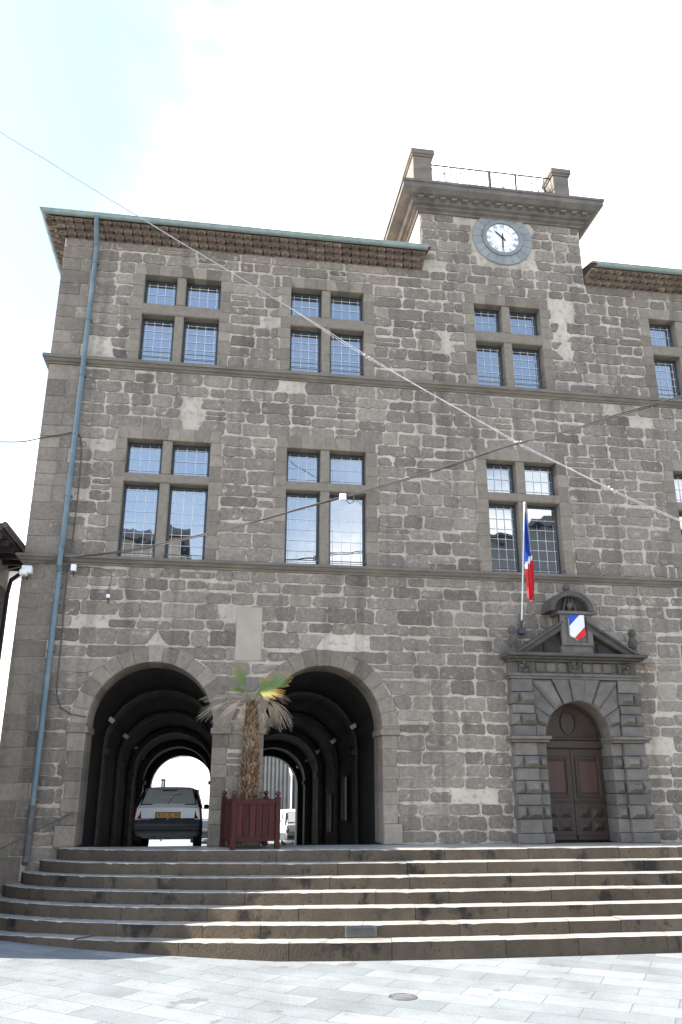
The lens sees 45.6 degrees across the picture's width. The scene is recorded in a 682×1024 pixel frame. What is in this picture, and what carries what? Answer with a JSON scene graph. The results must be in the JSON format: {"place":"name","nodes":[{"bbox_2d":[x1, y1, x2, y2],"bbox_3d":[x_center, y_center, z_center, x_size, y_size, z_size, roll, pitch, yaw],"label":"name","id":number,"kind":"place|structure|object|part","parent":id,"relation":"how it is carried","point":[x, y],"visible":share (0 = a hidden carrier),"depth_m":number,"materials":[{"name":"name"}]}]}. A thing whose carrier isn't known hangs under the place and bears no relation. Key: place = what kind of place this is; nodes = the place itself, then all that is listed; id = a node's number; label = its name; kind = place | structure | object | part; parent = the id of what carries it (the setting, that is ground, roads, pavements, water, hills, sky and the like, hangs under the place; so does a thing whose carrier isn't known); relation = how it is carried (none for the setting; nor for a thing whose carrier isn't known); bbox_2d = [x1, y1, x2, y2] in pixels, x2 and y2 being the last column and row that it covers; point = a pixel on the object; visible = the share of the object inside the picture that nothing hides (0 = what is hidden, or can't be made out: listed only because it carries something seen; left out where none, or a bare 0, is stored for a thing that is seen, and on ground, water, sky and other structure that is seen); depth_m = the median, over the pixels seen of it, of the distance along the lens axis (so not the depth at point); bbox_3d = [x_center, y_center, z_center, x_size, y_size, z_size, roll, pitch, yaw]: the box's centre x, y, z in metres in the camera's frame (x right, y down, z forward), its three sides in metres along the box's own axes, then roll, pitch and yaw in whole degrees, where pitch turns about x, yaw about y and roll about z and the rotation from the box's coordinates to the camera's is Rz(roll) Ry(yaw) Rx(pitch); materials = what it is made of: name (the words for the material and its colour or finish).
{"place":"outdoors","nodes":[
{"label":"outdoors","id":0,"kind":"place"},
{"bbox_2d":[0,132,290,308],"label":"support wire","id":1,"kind":"object","parent":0,"point":[145,220],"visible":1,"depth_m":14.52,"materials":[{"name":"grey metal"}]},
{"bbox_2d":[291,308,681,521],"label":"overhead cable","id":2,"kind":"object","parent":1,"relation":"hanging from","point":[515,441],"visible":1,"depth_m":14.25,"materials":[{"name":"grey metal"}]},
{"bbox_2d":[288,767,292,808],"bbox_3d":[-2.431,14.002,39.716,0.380,3.400,0.329,3,-19,-8],"label":"street lantern","id":3,"kind":"object","parent":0,"point":[291,773],"visible":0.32,"depth_m":39.86,"materials":[{"name":"white paint"}]},
{"bbox_2d":[0,838,681,1023],"bbox_3d":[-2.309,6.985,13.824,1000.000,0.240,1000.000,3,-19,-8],"label":"square paving","id":4,"kind":"structure","parent":0,"point":[41,984],"depth_m":9.65,"materials":[{"name":"grey stone"}]},
{"bbox_2d":[0,571,20,736],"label":"white house","id":5,"kind":"structure","parent":4,"relation":"on","point":[9,631],"depth_m":20.97,"materials":[{"name":"paint"}]},
{"bbox_2d":[0,521,25,660],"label":"neighbour house","id":6,"kind":"structure","parent":4,"relation":"on","point":[11,543],"depth_m":16.23,"materials":[{"name":"brown wood"}]},
{"bbox_2d":[160,777,165,840],"bbox_3d":[-7.443,12.204,33.655,0.195,2.696,0.075,3,-19,-8],"label":"sign post","id":7,"kind":"object","parent":4,"relation":"on","point":[163,781],"visible":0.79,"depth_m":33.93,"materials":[{"name":"metal"}]},
{"bbox_2d":[131,787,208,846],"bbox_3d":[-3.858,6.938,18.411,1.674,1.217,3.334,3,-23,-8],"label":"hatchback car","id":8,"kind":"object","parent":4,"relation":"on","point":[167,813],"visible":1,"depth_m":17.08,"materials":[{"name":"white paint"}]},
{"bbox_3d":[-3.664,6.087,17.341,1.107,0.320,0.292,3,-23,-8],"label":"rear window","id":9,"kind":"part","parent":8,"relation":"part of","materials":[{"name":"grey glass"}]},
{"bbox_2d":[152,756,209,806],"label":"ashlar house","id":10,"kind":"structure","parent":4,"relation":"on","point":[185,771],"depth_m":43.52,"materials":[{"name":"stone"}]},
{"bbox_2d":[190,807,208,842],"bbox_3d":[-5.438,13.279,34.563,1.860,1.399,3.705,1,-19,-2],"label":"hatchback car","id":11,"kind":"object","parent":4,"relation":"on","point":[205,822],"visible":0.06,"depth_m":33.06,"materials":[{"name":"grey paint"}]},
{"bbox_3d":[-5.371,12.402,33.301,1.230,0.368,0.324,1,-19,-2],"label":"rear window","id":12,"kind":"part","parent":11,"relation":"part of","materials":[{"name":"glass"}]},
{"bbox_2d":[260,809,294,844],"bbox_3d":[-2.121,12.626,32.474,1.860,1.399,3.705,8,-20,-23],"label":"hatchback car","id":13,"kind":"object","parent":4,"relation":"on","point":[287,826],"visible":0.28,"depth_m":30.93,"materials":[{"name":"white paint"}]},
{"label":"rear window","id":14,"kind":"part","parent":13,"relation":"part of","materials":[{"name":"glass"}]},
{"bbox_2d":[262,757,295,808],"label":"louvred building","id":15,"kind":"structure","parent":4,"relation":"on","point":[276,775],"depth_m":44.28,"materials":[{"name":"metal"}]},
{"bbox_2d":[0,147,681,893],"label":"town hall","id":16,"kind":"structure","parent":4,"relation":"on","point":[190,393],"depth_m":16.78,"materials":[{"name":"stone"}]},
{"bbox_2d":[19,565,32,579],"bbox_3d":[-5.856,1.120,15.072,0.202,0.249,0.230,3,-19,-8],"label":"floodlight","id":17,"kind":"object","parent":16,"relation":"attached to","point":[25,570],"visible":1,"depth_m":15.05,"materials":[{"name":"plastic"}]},
{"bbox_2d":[0,558,67,571],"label":"ledge cable","id":18,"kind":"object","parent":16,"relation":"attached to","point":[31,565],"visible":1,"depth_m":15.16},
{"bbox_2d":[0,432,71,442],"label":"side cable","id":19,"kind":"object","parent":16,"relation":"attached to","point":[32,439],"visible":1,"depth_m":15.93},
{"bbox_2d":[0,812,72,849],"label":"handrail","id":20,"kind":"object","parent":16,"relation":"attached to","point":[35,831],"visible":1,"depth_m":13.51,"materials":[{"name":"grey metal"}]},
{"bbox_2d":[70,564,76,576],"bbox_3d":[-5.041,1.103,15.277,0.100,0.236,0.100,3,-19,-8],"label":"junction box","id":21,"kind":"object","parent":16,"relation":"attached to","point":[73,568],"visible":1,"depth_m":15.25,"materials":[{"name":"white plastic"}]},
{"bbox_2d":[56,246,93,717],"bbox_3d":[-4.958,-1.115,16.042,0.831,10.062,0.116,3,-19,-8],"label":"wall cable","id":22,"kind":"object","parent":16,"relation":"attached to","point":[69,557],"depth_m":15.25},
{"bbox_2d":[77,567,111,593],"bbox_3d":[-4.713,1.294,15.328,0.736,0.519,0.015,3,-19,-8],"label":"thin wire","id":23,"kind":"object","parent":16,"relation":"attached to","point":[100,568],"visible":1,"depth_m":15.39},
{"bbox_2d":[104,425,223,559],"bbox_3d":[-3.503,-0.341,16.257,2.210,2.755,0.366,3,-19,-8],"label":"window","id":24,"kind":"structure","parent":16,"relation":"in","point":[166,485],"depth_m":16.23,"materials":[{"name":"stone"}]},
{"bbox_2d":[125,263,233,365],"bbox_3d":[-3.455,-4.174,17.549,2.192,2.385,0.366,3,-19,-8],"label":"window","id":25,"kind":"structure","parent":16,"relation":"in","point":[179,314],"depth_m":17.50,"materials":[{"name":"stone"}]},
{"bbox_2d":[271,435,379,566],"bbox_3d":[-0.329,-0.185,16.708,2.217,2.755,0.366,3,-19,-8],"label":"window","id":26,"kind":"structure","parent":16,"relation":"in","point":[307,470],"depth_m":16.67,"materials":[{"name":"stone"}]},
{"bbox_2d":[276,276,376,376],"bbox_3d":[-0.326,-4.020,17.994,2.190,2.385,0.366,3,-19,-8],"label":"window","id":27,"kind":"structure","parent":16,"relation":"in","point":[345,310],"depth_m":17.95,"materials":[{"name":"stone"}]},
{"bbox_2d":[73,395,681,557],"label":"overhead cable","id":28,"kind":"object","parent":16,"relation":"attached to","point":[342,496],"visible":1,"depth_m":14.53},
{"bbox_2d":[432,159,460,181],"bbox_3d":[2.388,-8.072,19.149,0.781,0.641,0.528,17,-25,-41],"label":"roof weed","id":29,"kind":"object","parent":16,"relation":"on","point":[443,172],"visible":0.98,"depth_m":19.20,"materials":[{"name":"green plant"}]},
{"bbox_2d":[462,293,556,389],"bbox_3d":[3.793,-3.817,18.579,2.134,2.385,0.366,3,-19,-8],"label":"window","id":30,"kind":"structure","parent":16,"relation":"in","point":[508,341],"depth_m":18.53,"materials":[{"name":"stone"}]},
{"bbox_2d":[474,448,575,573],"bbox_3d":[3.856,0.022,17.303,2.137,2.755,0.366,3,-19,-8],"label":"window","id":31,"kind":"structure","parent":16,"relation":"in","point":[505,479],"depth_m":17.28,"materials":[{"name":"stone"}]},
{"bbox_2d":[517,502,533,633],"bbox_3d":[3.663,1.125,16.066,0.223,2.396,1.227,0,-19,-1],"label":"flag","id":32,"kind":"object","parent":16,"relation":"attached to","point":[527,560],"visible":1,"depth_m":15.94,"materials":[{"name":"fabric"}]},
{"bbox_2d":[533,182,560,192],"bbox_3d":[4.988,-7.817,19.497,0.713,0.431,0.597,-10,-21,28],"label":"roof weed","id":33,"kind":"object","parent":16,"relation":"on","point":[545,190],"visible":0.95,"depth_m":19.43,"materials":[{"name":"green plant"}]},
{"bbox_2d":[568,615,585,640],"bbox_3d":[4.676,2.295,16.080,0.320,0.510,0.055,3,-19,-8],"label":"shield","id":34,"kind":"object","parent":16,"relation":"attached to","point":[576,624],"visible":1,"depth_m":16.06,"materials":[{"name":"multicoloured metal"}]},
{"bbox_2d":[542,704,611,841],"bbox_3d":[4.510,5.016,15.907,1.480,2.720,0.240,3,-19,-8],"label":"door","id":35,"kind":"structure","parent":16,"relation":"in","point":[577,793],"depth_m":15.83,"materials":[{"name":"brown wood"}]},
{"bbox_2d":[619,651,663,683],"bbox_3d":[5.935,2.979,15.955,0.752,0.762,0.628,-16,-24,39],"label":"plant","id":36,"kind":"object","parent":16,"relation":"on","point":[641,663],"visible":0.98,"depth_m":15.99,"materials":[{"name":"green plant"}]},
{"bbox_2d":[638,308,681,398],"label":"window","id":37,"kind":"structure","parent":16,"relation":"in","point":[661,330],"depth_m":19.08,"materials":[{"name":"stone"}]},
{"bbox_2d":[662,459,681,578],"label":"window","id":38,"kind":"structure","parent":16,"relation":"in","point":[672,485],"depth_m":17.76,"materials":[{"name":"stone"}]},
{"bbox_2d":[0,842,681,961],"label":"stone staircase","id":39,"kind":"structure","parent":4,"relation":"on","point":[318,903],"depth_m":12.47,"materials":[{"name":"grey stone"}]},
{"bbox_2d":[219,791,280,849],"bbox_3d":[-1.567,5.283,13.958,0.856,0.915,0.856,7,-20,-19],"label":"planter box","id":40,"kind":"object","parent":39,"relation":"on","point":[248,820],"visible":1,"depth_m":13.63,"materials":[{"name":"red wood"}]},
{"bbox_2d":[195,660,291,799],"bbox_3d":[-1.706,3.837,14.311,1.724,2.490,0.787,3,-19,-8],"label":"palm tree","id":41,"kind":"object","parent":40,"relation":"on","point":[249,778],"visible":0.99,"depth_m":14.37,"materials":[{"name":"brown plant"}]},
{"bbox_2d":[388,993,416,1000],"bbox_3d":[0.717,5.639,9.433,0.340,0.008,0.340,3,-19,-8],"label":"manhole cover","id":42,"kind":"object","parent":4,"relation":"on","point":[402,996],"visible":1,"depth_m":9.43,"materials":[{"name":"grey metal"}]},
{"bbox_2d":[0,0,681,544],"label":"sky","id":43,"kind":"structure","parent":0,"point":[307,116],"materials":[{"name":"white"}]}
]}

